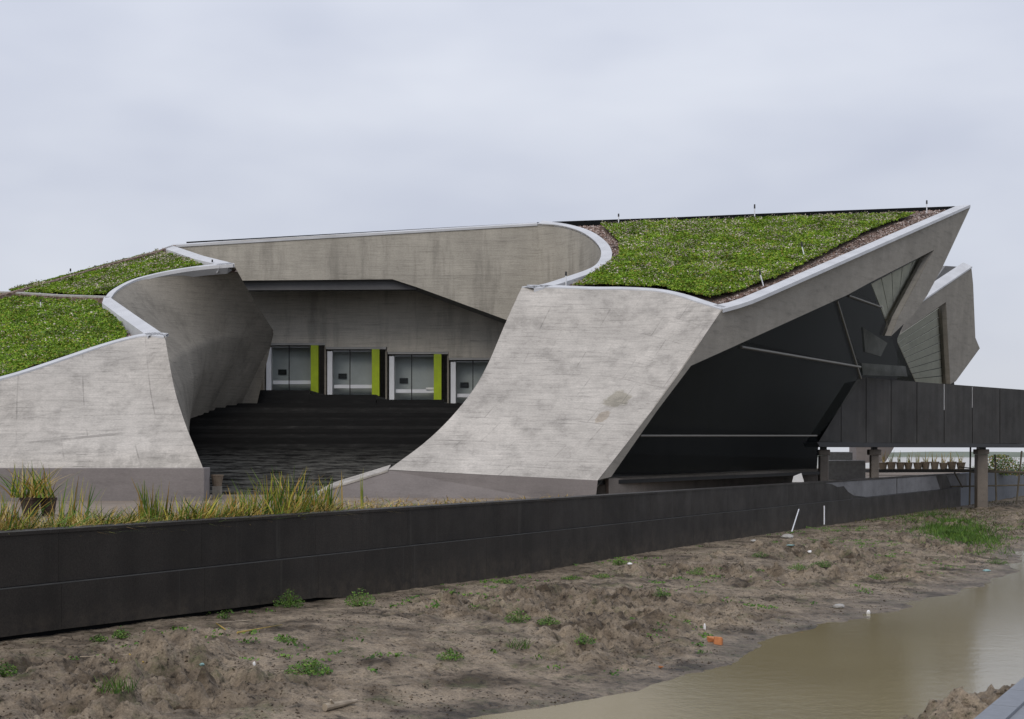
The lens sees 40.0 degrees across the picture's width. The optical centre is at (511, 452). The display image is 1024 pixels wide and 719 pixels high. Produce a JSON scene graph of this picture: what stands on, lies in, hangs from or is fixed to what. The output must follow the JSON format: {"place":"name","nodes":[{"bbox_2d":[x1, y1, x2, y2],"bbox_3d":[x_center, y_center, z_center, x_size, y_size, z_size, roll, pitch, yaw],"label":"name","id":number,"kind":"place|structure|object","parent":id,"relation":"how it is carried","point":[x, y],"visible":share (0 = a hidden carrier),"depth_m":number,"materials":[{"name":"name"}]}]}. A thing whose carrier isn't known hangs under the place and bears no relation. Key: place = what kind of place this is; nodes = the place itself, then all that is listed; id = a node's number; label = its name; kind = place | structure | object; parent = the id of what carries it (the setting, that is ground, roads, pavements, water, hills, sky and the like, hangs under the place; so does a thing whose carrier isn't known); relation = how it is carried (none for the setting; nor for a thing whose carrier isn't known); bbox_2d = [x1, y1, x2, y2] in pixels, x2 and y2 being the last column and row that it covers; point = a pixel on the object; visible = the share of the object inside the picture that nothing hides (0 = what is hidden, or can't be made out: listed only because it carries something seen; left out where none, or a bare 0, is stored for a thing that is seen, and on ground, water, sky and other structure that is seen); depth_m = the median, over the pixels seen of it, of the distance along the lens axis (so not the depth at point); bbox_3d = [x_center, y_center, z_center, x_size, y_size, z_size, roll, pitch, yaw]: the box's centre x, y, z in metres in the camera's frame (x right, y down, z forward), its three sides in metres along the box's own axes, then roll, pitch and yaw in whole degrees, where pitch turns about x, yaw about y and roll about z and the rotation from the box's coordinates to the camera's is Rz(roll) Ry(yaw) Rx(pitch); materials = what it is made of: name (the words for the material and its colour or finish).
{"place":"outdoors","nodes":[
{"label":"outdoors","id":0,"kind":"place"},
{"bbox_2d":[0,468,1005,526],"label":"terrace","id":1,"kind":"structure","parent":0,"point":[106,506],"depth_m":38.64,"materials":[{"name":"grey concrete"}]},
{"bbox_2d":[19,497,40,516],"bbox_3d":[-10.341,1.170,30.200,0.454,0.420,0.454,0,0,0],"label":"plant pot","id":2,"kind":"object","parent":1,"relation":"on","point":[33,502],"visible":0.76,"depth_m":30.04,"materials":[{"name":"brown ceramic"}]},
{"bbox_2d":[0,464,65,497],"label":"reed clump","id":3,"kind":"object","parent":2,"relation":"in","point":[18,493],"visible":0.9,"depth_m":30.05,"materials":[{"name":"plant"}]},
{"bbox_2d":[40,497,56,515],"bbox_3d":[-10.057,1.180,30.500,0.389,0.400,0.389,0,0,0],"label":"plant pot","id":4,"kind":"object","parent":1,"relation":"on","point":[48,508],"visible":0.68,"depth_m":30.37,"materials":[{"name":"brown ceramic"}]},
{"bbox_2d":[0,461,82,497],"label":"reed clump","id":5,"kind":"object","parent":4,"relation":"in","point":[38,491],"visible":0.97,"depth_m":30.05,"materials":[{"name":"plant"}]},
{"bbox_2d":[212,486,221,498],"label":"stone stub","id":6,"kind":"object","parent":1,"relation":"on","point":[216,491],"visible":0.93,"depth_m":41.48,"materials":[{"name":"grey concrete"}]},
{"bbox_2d":[211,474,223,485],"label":"plant pot","id":7,"kind":"object","parent":6,"relation":"on","point":[217,479],"visible":1,"depth_m":41.47,"materials":[{"name":"ceramic"}]},
{"bbox_2d":[0,205,979,500],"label":"museum building","id":8,"kind":"structure","parent":1,"relation":"on","point":[644,355],"depth_m":56.91,"materials":[{"name":"concrete"}]},
{"bbox_2d":[829,460,865,479],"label":"concrete block","id":9,"kind":"structure","parent":1,"relation":"on","point":[845,469],"depth_m":71.00,"materials":[{"name":"concrete"}]},
{"bbox_2d":[828,452,852,459],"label":"concrete block","id":10,"kind":"structure","parent":9,"relation":"on","point":[840,455],"depth_m":73.00,"materials":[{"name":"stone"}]},
{"bbox_2d":[849,447,893,462],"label":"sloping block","id":11,"kind":"structure","parent":1,"relation":"on","point":[859,453],"depth_m":95.00,"materials":[{"name":"concrete"}]},
{"bbox_2d":[866,469,973,471],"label":"planter ledge","id":12,"kind":"object","parent":1,"relation":"on","point":[912,470],"visible":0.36,"depth_m":83.50,"materials":[{"name":"grey concrete"}]},
{"bbox_2d":[879,462,886,468],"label":"plant pot","id":13,"kind":"object","parent":12,"relation":"on","point":[882,465],"visible":0.85,"depth_m":83.81,"materials":[{"name":"ceramic"}]},
{"bbox_2d":[887,462,895,468],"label":"plant pot","id":14,"kind":"object","parent":12,"relation":"on","point":[891,465],"visible":1,"depth_m":83.67,"materials":[{"name":"ceramic"}]},
{"bbox_2d":[896,462,904,468],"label":"plant pot","id":15,"kind":"object","parent":12,"relation":"on","point":[900,465],"visible":1,"depth_m":83.74,"materials":[{"name":"ceramic"}]},
{"bbox_2d":[904,462,912,468],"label":"plant pot","id":16,"kind":"object","parent":12,"relation":"on","point":[908,465],"visible":1,"depth_m":83.94,"materials":[{"name":"ceramic"}]},
{"bbox_2d":[913,462,922,468],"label":"plant pot","id":17,"kind":"object","parent":12,"relation":"on","point":[917,465],"visible":1,"depth_m":83.84,"materials":[{"name":"ceramic"}]},
{"bbox_2d":[922,462,929,468],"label":"plant pot","id":18,"kind":"object","parent":12,"relation":"on","point":[925,465],"visible":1,"depth_m":83.91,"materials":[{"name":"ceramic"}]},
{"bbox_2d":[930,462,938,468],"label":"plant pot","id":19,"kind":"object","parent":12,"relation":"on","point":[934,465],"visible":1,"depth_m":83.80,"materials":[{"name":"ceramic"}]},
{"bbox_2d":[939,463,947,468],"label":"plant pot","id":20,"kind":"object","parent":12,"relation":"on","point":[943,465],"visible":0.97,"depth_m":83.78,"materials":[{"name":"ceramic"}]},
{"bbox_2d":[947,462,956,468],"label":"plant pot","id":21,"kind":"object","parent":12,"relation":"on","point":[951,465],"visible":0.91,"depth_m":83.82,"materials":[{"name":"ceramic"}]},
{"bbox_2d":[956,462,965,468],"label":"plant pot","id":22,"kind":"object","parent":12,"relation":"on","point":[961,464],"visible":0.99,"depth_m":83.87,"materials":[{"name":"ceramic"}]},
{"bbox_2d":[944,447,1023,504],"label":"bamboo scaffold","id":23,"kind":"object","parent":1,"relation":"on","point":[995,471],"visible":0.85,"depth_m":71.97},
{"bbox_2d":[960,469,1023,505],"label":"ramp wall","id":24,"kind":"structure","parent":1,"relation":"on","point":[1004,492],"depth_m":83.42,"materials":[{"name":"grey concrete"}]},
{"bbox_2d":[963,454,1023,475],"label":"bush","id":25,"kind":"object","parent":1,"relation":"on","point":[1005,463],"visible":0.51,"depth_m":83.78,"materials":[{"name":"green plant"}]},
{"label":"planting bed","id":26,"kind":"structure","parent":1,"relation":"on","visible":0},
{"bbox_2d":[0,492,56,529],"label":"reed clump","id":27,"kind":"object","parent":26,"relation":"on","point":[5,513],"visible":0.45,"depth_m":20.24,"materials":[{"name":"plant"}]},
{"bbox_2d":[50,477,102,524],"bbox_3d":[-7.026,0.857,22.734,0.758,0.945,0.795,0,0,41],"label":"reed clump","id":28,"kind":"object","parent":26,"relation":"on","point":[75,501],"visible":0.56,"depth_m":22.73,"materials":[{"name":"plant"}]},
{"bbox_2d":[84,507,165,524],"bbox_3d":[-5.926,1.081,21.369,1.430,0.497,2.135,0,0,-8],"label":"reed clump","id":29,"kind":"object","parent":26,"relation":"on","point":[115,518],"visible":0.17,"depth_m":21.62,"materials":[{"name":"plant"}]},
{"bbox_2d":[115,508,172,522],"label":"reed clump","id":30,"kind":"object","parent":26,"relation":"on","point":[137,516],"visible":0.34,"depth_m":21.82,"materials":[{"name":"plant"}]},
{"bbox_2d":[132,480,171,520],"bbox_3d":[-5.955,0.862,23.097,0.614,0.937,0.792,0,0,-22],"label":"reed clump","id":31,"kind":"object","parent":26,"relation":"on","point":[144,502],"visible":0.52,"depth_m":22.96,"materials":[{"name":"plant"}]},
{"bbox_2d":[158,499,190,520],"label":"reed clump","id":32,"kind":"object","parent":26,"relation":"on","point":[172,512],"visible":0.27,"depth_m":23.04,"materials":[{"name":"plant"}]},
{"bbox_2d":[184,496,218,517],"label":"reed clump","id":33,"kind":"object","parent":26,"relation":"on","point":[198,507],"visible":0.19,"depth_m":23.70,"materials":[{"name":"plant"}]},
{"bbox_2d":[199,494,232,517],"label":"reed clump","id":34,"kind":"object","parent":26,"relation":"on","point":[210,512],"visible":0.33,"depth_m":23.51,"materials":[{"name":"plant"}]},
{"bbox_2d":[200,494,260,516],"bbox_3d":[-4.845,1.009,24.163,1.178,0.642,1.413,0,0,0],"label":"reed clump","id":35,"kind":"object","parent":26,"relation":"on","point":[232,504],"visible":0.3,"depth_m":24.05,"materials":[{"name":"plant"}]},
{"bbox_2d":[225,486,257,513],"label":"reed clump","id":36,"kind":"object","parent":26,"relation":"on","point":[251,501],"visible":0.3,"depth_m":24.82,"materials":[{"name":"plant"}]},
{"bbox_2d":[232,475,295,514],"bbox_3d":[-4.508,0.852,25.260,1.191,0.955,1.156,0,0,0],"label":"reed clump","id":37,"kind":"object","parent":26,"relation":"on","point":[266,507],"visible":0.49,"depth_m":25.21,"materials":[{"name":"plant"}]},
{"bbox_2d":[0,489,567,530],"bbox_3d":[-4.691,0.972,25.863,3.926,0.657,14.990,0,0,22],"label":"reed stubble","id":38,"kind":"object","parent":26,"relation":"on","point":[187,516],"visible":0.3,"depth_m":22.63,"materials":[{"name":"green plant"}]},
{"bbox_2d":[247,465,325,512],"bbox_3d":[-4.247,0.759,25.659,1.474,1.142,1.544,0,0,39],"label":"reed clump","id":39,"kind":"object","parent":26,"relation":"on","point":[279,495],"visible":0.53,"depth_m":25.79,"materials":[{"name":"plant"}]},
{"bbox_2d":[288,478,330,511],"bbox_3d":[-3.871,0.889,26.471,1.042,0.882,1.028,0,0,-29],"label":"reed clump","id":40,"kind":"object","parent":26,"relation":"on","point":[315,501],"visible":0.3,"depth_m":26.49,"materials":[{"name":"plant"}]},
{"bbox_2d":[308,476,345,509],"bbox_3d":[-3.544,0.872,26.861,0.719,0.915,0.921,0,0,0],"label":"reed clump","id":41,"kind":"object","parent":26,"relation":"on","point":[331,497],"visible":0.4,"depth_m":26.82,"materials":[{"name":"plant"}]},
{"bbox_2d":[335,471,342,509],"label":"reed clump","id":42,"kind":"object","parent":26,"relation":"on","point":[341,495],"visible":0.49,"depth_m":27.55,"materials":[{"name":"plant"}]},
{"bbox_2d":[360,479,363,508],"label":"reed clump","id":43,"kind":"object","parent":26,"relation":"on","point":[361,494],"visible":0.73,"depth_m":28.16,"materials":[{"name":"green plant"}]},
{"bbox_2d":[0,496,1023,718],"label":"mud bank","id":44,"kind":"structure","parent":0,"point":[189,689],"depth_m":20.80,"materials":[{"name":"brown soil"}]},
{"bbox_2d":[0,658,17,677],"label":"weed","id":45,"kind":"object","parent":44,"relation":"on","point":[3,673],"visible":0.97,"depth_m":16.41,"materials":[{"name":"green plant"}]},
{"bbox_2d":[90,633,108,641],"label":"weed","id":46,"kind":"object","parent":44,"relation":"on","point":[98,638],"visible":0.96,"depth_m":19.22,"materials":[{"name":"green plant"}]},
{"bbox_2d":[94,672,144,693],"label":"weed","id":47,"kind":"object","parent":44,"relation":"on","point":[119,685],"visible":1,"depth_m":15.04,"materials":[{"name":"green plant"}]},
{"bbox_2d":[111,626,130,638],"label":"weed","id":48,"kind":"object","parent":44,"relation":"on","point":[122,635],"visible":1,"depth_m":19.55,"materials":[{"name":"green plant"}]},
{"bbox_2d":[216,610,229,618],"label":"weed","id":49,"kind":"object","parent":44,"relation":"on","point":[224,615],"visible":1,"depth_m":22.15,"materials":[{"name":"green plant"}]},
{"bbox_2d":[216,620,249,622],"bbox_3d":[-4.307,2.616,21.735,0.015,0.045,0.659,0,0,39],"label":"stick","id":50,"kind":"object","parent":44,"relation":"on","point":[233,621],"visible":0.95,"depth_m":21.72,"materials":[{"name":"brown wood"}]},
{"bbox_2d":[236,624,281,633],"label":"reed stalk","id":51,"kind":"object","parent":44,"relation":"on","point":[256,629],"visible":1,"depth_m":20.46,"materials":[{"name":"plant"}]},
{"bbox_2d":[273,636,297,642],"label":"weed","id":52,"kind":"object","parent":44,"relation":"on","point":[286,639],"visible":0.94,"depth_m":19.89,"materials":[{"name":"green plant"}]},
{"bbox_2d":[273,589,303,607],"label":"weed","id":53,"kind":"object","parent":44,"relation":"on","point":[288,604],"visible":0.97,"depth_m":24.01,"materials":[{"name":"green plant"}]},
{"bbox_2d":[284,657,330,675],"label":"weed","id":54,"kind":"object","parent":44,"relation":"on","point":[307,670],"visible":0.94,"depth_m":17.38,"materials":[{"name":"green plant"}]},
{"bbox_2d":[322,699,357,710],"bbox_3d":[-1.919,2.817,15.847,0.091,0.135,0.503,0,0,41],"label":"log","id":55,"kind":"object","parent":44,"relation":"on","point":[332,704],"visible":1,"depth_m":15.76,"materials":[{"name":"brown wood"}]},
{"bbox_2d":[344,588,375,606],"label":"weed","id":56,"kind":"object","parent":44,"relation":"on","point":[356,603],"visible":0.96,"depth_m":24.43,"materials":[{"name":"green plant"}]},
{"bbox_2d":[436,648,464,660],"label":"weed","id":57,"kind":"object","parent":44,"relation":"on","point":[453,656],"visible":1,"depth_m":18.87,"materials":[{"name":"green plant"}]},
{"bbox_2d":[0,473,966,640],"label":"retaining wall","id":58,"kind":"structure","parent":44,"relation":"on","point":[53,580],"depth_m":26.59,"materials":[{"name":"black stone"}]},
{"bbox_2d":[493,578,514,583],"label":"weed","id":59,"kind":"object","parent":44,"relation":"on","point":[507,581],"visible":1,"depth_m":29.46,"materials":[{"name":"green plant"}]},
{"bbox_2d":[0,524,1022,718],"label":"mud crumbs","id":60,"kind":"object","parent":44,"relation":"on","point":[789,605],"visible":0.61,"depth_m":21.77,"materials":[{"name":"soil"}]},
{"bbox_2d":[504,608,530,622],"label":"weed","id":61,"kind":"object","parent":44,"relation":"on","point":[517,619],"visible":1,"depth_m":22.79,"materials":[{"name":"green plant"}]},
{"bbox_2d":[506,637,530,648],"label":"weed","id":62,"kind":"object","parent":44,"relation":"on","point":[527,645],"visible":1,"depth_m":20.14,"materials":[{"name":"green plant"}]},
{"bbox_2d":[69,513,1023,675],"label":"seedlings","id":63,"kind":"object","parent":44,"relation":"on","point":[436,605],"visible":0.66,"depth_m":25.72,"materials":[{"name":"green plant"}]},
{"bbox_2d":[536,615,559,625],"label":"weed","id":64,"kind":"object","parent":44,"relation":"on","point":[547,621],"visible":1,"depth_m":22.55,"materials":[{"name":"green plant"}]},
{"bbox_2d":[561,575,582,579],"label":"weed","id":65,"kind":"object","parent":44,"relation":"on","point":[570,577],"visible":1,"depth_m":30.89,"materials":[{"name":"green plant"}]},
{"bbox_2d":[574,633,595,644],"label":"weed","id":66,"kind":"object","parent":44,"relation":"on","point":[584,641],"visible":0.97,"depth_m":19.86,"materials":[{"name":"green plant"}]},
{"bbox_2d":[590,573,614,577],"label":"weed","id":67,"kind":"object","parent":44,"relation":"on","point":[604,575],"visible":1,"depth_m":31.02,"materials":[{"name":"green plant"}]},
{"bbox_2d":[612,558,625,564],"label":"weed","id":68,"kind":"object","parent":44,"relation":"on","point":[617,562],"visible":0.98,"depth_m":34.17,"materials":[{"name":"green plant"}]},
{"bbox_2d":[651,589,671,596],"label":"weed","id":69,"kind":"object","parent":44,"relation":"on","point":[666,594],"visible":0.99,"depth_m":26.34,"materials":[{"name":"green plant"}]},
{"bbox_2d":[686,567,705,574],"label":"weed","id":70,"kind":"object","parent":44,"relation":"on","point":[694,571],"visible":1,"depth_m":31.42,"materials":[{"name":"green plant"}]},
{"bbox_2d":[707,636,713,641],"bbox_3d":[3.097,2.919,21.923,0.126,0.094,0.101,9,9,-17],"label":"brick fragment","id":71,"kind":"object","parent":44,"relation":"on","point":[710,638],"visible":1,"depth_m":21.89,"materials":[{"name":"orange brick"}]},
{"bbox_2d":[713,636,722,644],"bbox_3d":[3.193,2.926,21.780,0.151,0.133,0.120,9,-12,17],"label":"brick fragment","id":72,"kind":"object","parent":44,"relation":"on","point":[718,640],"visible":1,"depth_m":21.73,"materials":[{"name":"orange brick"}]},
{"bbox_2d":[752,552,768,557],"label":"weed","id":73,"kind":"object","parent":44,"relation":"on","point":[760,555],"visible":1,"depth_m":36.33,"materials":[{"name":"green plant"}]},
{"bbox_2d":[780,534,793,538],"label":"stone","id":74,"kind":"object","parent":44,"relation":"on","point":[787,536],"visible":0.93,"depth_m":44.60,"materials":[{"name":"white stone"}]},
{"bbox_2d":[791,509,798,530],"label":"stake","id":75,"kind":"object","parent":44,"relation":"on","point":[795,520],"visible":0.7,"depth_m":48.51,"materials":[{"name":"white paint"}]},
{"bbox_2d":[787,563,808,569],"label":"weed","id":76,"kind":"object","parent":44,"relation":"on","point":[798,568],"visible":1,"depth_m":32.70,"materials":[{"name":"green plant"}]},
{"bbox_2d":[811,560,836,567],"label":"weed","id":77,"kind":"object","parent":44,"relation":"on","point":[823,565],"visible":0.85,"depth_m":32.84,"materials":[{"name":"green plant"}]},
{"bbox_2d":[832,604,844,607],"bbox_3d":[6.195,2.925,26.704,0.233,0.095,0.185,0,0,13],"label":"stone","id":78,"kind":"object","parent":44,"relation":"on","point":[838,606],"visible":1,"depth_m":26.64,"materials":[{"name":"white stone"}]},
{"bbox_2d":[865,573,883,579],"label":"weed","id":79,"kind":"object","parent":44,"relation":"on","point":[876,577],"visible":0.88,"depth_m":32.27,"materials":[{"name":"green plant"}]},
{"bbox_2d":[803,377,1023,507],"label":"footbridge","id":80,"kind":"object","parent":44,"relation":"on","point":[873,413],"visible":0.86,"depth_m":65.46,"materials":[{"name":"concrete"}]},
{"bbox_2d":[847,496,1023,534],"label":"rough ground cover","id":81,"kind":"object","parent":44,"relation":"on","point":[967,511],"visible":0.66,"depth_m":58.69,"materials":[{"name":"green plant"}]},
{"bbox_2d":[874,507,1021,562],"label":"grass patch","id":82,"kind":"object","parent":44,"relation":"on","point":[944,532],"visible":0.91,"depth_m":48.88,"materials":[{"name":"green plant"}]},
{"bbox_2d":[985,557,1007,564],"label":"weed","id":83,"kind":"object","parent":44,"relation":"on","point":[997,562],"visible":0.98,"depth_m":37.61,"materials":[{"name":"green plant"}]},
{"bbox_2d":[0,0,1023,451],"label":"sky","id":84,"kind":"structure","parent":0,"point":[129,128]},
{"bbox_2d":[468,457,1023,718],"bbox_3d":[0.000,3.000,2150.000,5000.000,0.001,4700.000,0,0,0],"label":"water","id":85,"kind":"structure","parent":0,"point":[914,659],"depth_m":19.34,"materials":[{"name":"brown liquid"}]},
{"bbox_2d":[818,452,1023,456],"bbox_3d":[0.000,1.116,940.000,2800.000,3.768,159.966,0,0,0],"label":"shore","id":86,"kind":"structure","parent":0,"point":[962,454],"depth_m":920.78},
{"bbox_2d":[1010,705,1023,718],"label":"path","id":87,"kind":"structure","parent":0,"point":[1019,714],"depth_m":13.41,"materials":[{"name":"grey concrete"}]},
{"bbox_2d":[974,677,1023,718],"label":"kerb","id":88,"kind":"structure","parent":87,"relation":"on","point":[1009,704],"depth_m":13.76,"materials":[{"name":"grey concrete"}]},
{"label":"board prop","id":89,"kind":"object","parent":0,"visible":0},
{"bbox_2d":[792,473,803,481],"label":"cardboard sheet","id":90,"kind":"object","parent":89,"relation":"on","point":[798,478],"visible":0.86,"depth_m":52.00,"materials":[{"name":"white cardboard"}]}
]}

